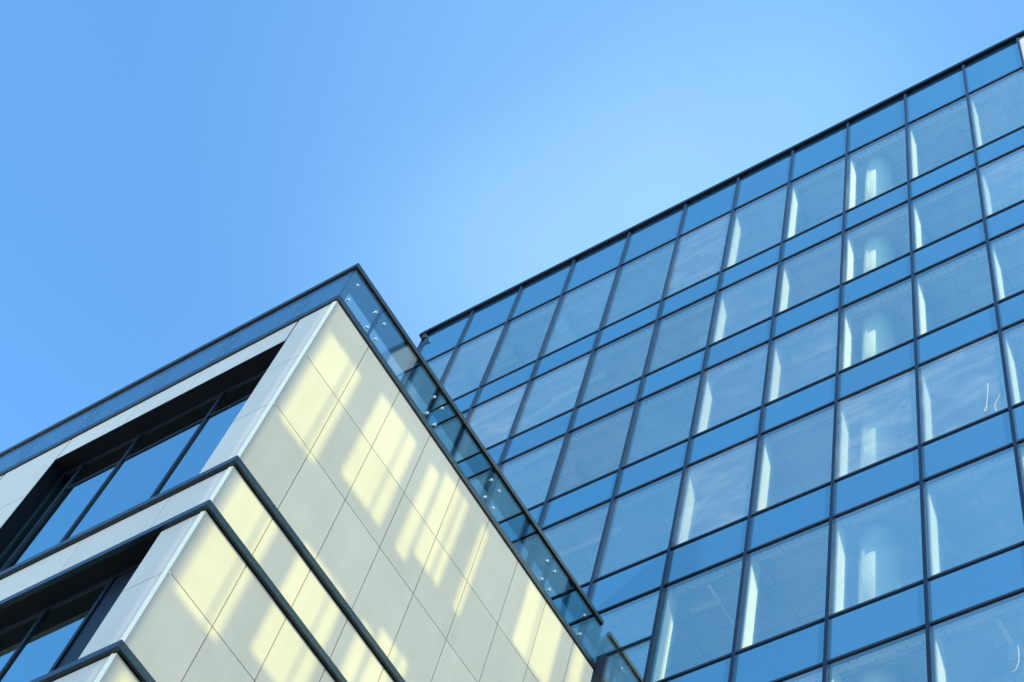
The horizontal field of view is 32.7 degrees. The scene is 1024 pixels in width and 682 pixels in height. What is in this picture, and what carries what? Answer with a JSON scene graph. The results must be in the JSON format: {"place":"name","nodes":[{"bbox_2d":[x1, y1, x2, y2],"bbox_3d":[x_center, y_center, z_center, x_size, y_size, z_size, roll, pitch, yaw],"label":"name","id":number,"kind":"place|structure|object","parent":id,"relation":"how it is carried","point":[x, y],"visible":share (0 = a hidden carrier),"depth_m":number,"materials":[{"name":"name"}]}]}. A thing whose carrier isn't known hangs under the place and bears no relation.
{"place":"outdoors","nodes":[
{"label":"outdoors","id":0,"kind":"place"},
{"bbox_2d":[0,294,595,681],"bbox_3d":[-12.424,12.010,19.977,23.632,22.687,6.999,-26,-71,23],"label":"stone office building","id":1,"kind":"structure","parent":0,"point":[297,499],"depth_m":22.13,"materials":[{"name":"stone"}]},
{"bbox_2d":[0,563,140,681],"bbox_3d":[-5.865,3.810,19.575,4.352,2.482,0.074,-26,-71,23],"label":"ribbon window","id":2,"kind":"structure","parent":1,"relation":"in","point":[55,636],"depth_m":19.67,"materials":[{"name":"blue glass"}]},
{"bbox_2d":[0,368,267,571],"bbox_3d":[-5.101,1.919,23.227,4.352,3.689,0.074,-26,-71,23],"label":"ribbon window","id":3,"kind":"structure","parent":1,"relation":"in","point":[175,450],"depth_m":23.65,"materials":[{"name":"blue glass"}]},
{"bbox_2d":[0,263,603,641],"bbox_3d":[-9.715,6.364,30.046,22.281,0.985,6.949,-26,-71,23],"label":"glass railing","id":4,"kind":"object","parent":1,"relation":"on","point":[234,333],"visible":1,"depth_m":26.15,"materials":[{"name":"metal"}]},
{"bbox_2d":[0,0,1023,471],"label":"sky","id":5,"kind":"structure","parent":0,"point":[174,174],"materials":[{"name":"blue"}]},
{"bbox_2d":[400,30,1023,681],"bbox_3d":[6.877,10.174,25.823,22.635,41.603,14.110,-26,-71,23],"label":"glass office tower","id":6,"kind":"structure","parent":0,"point":[762,420],"depth_m":31.82,"materials":[{"name":"glass"}]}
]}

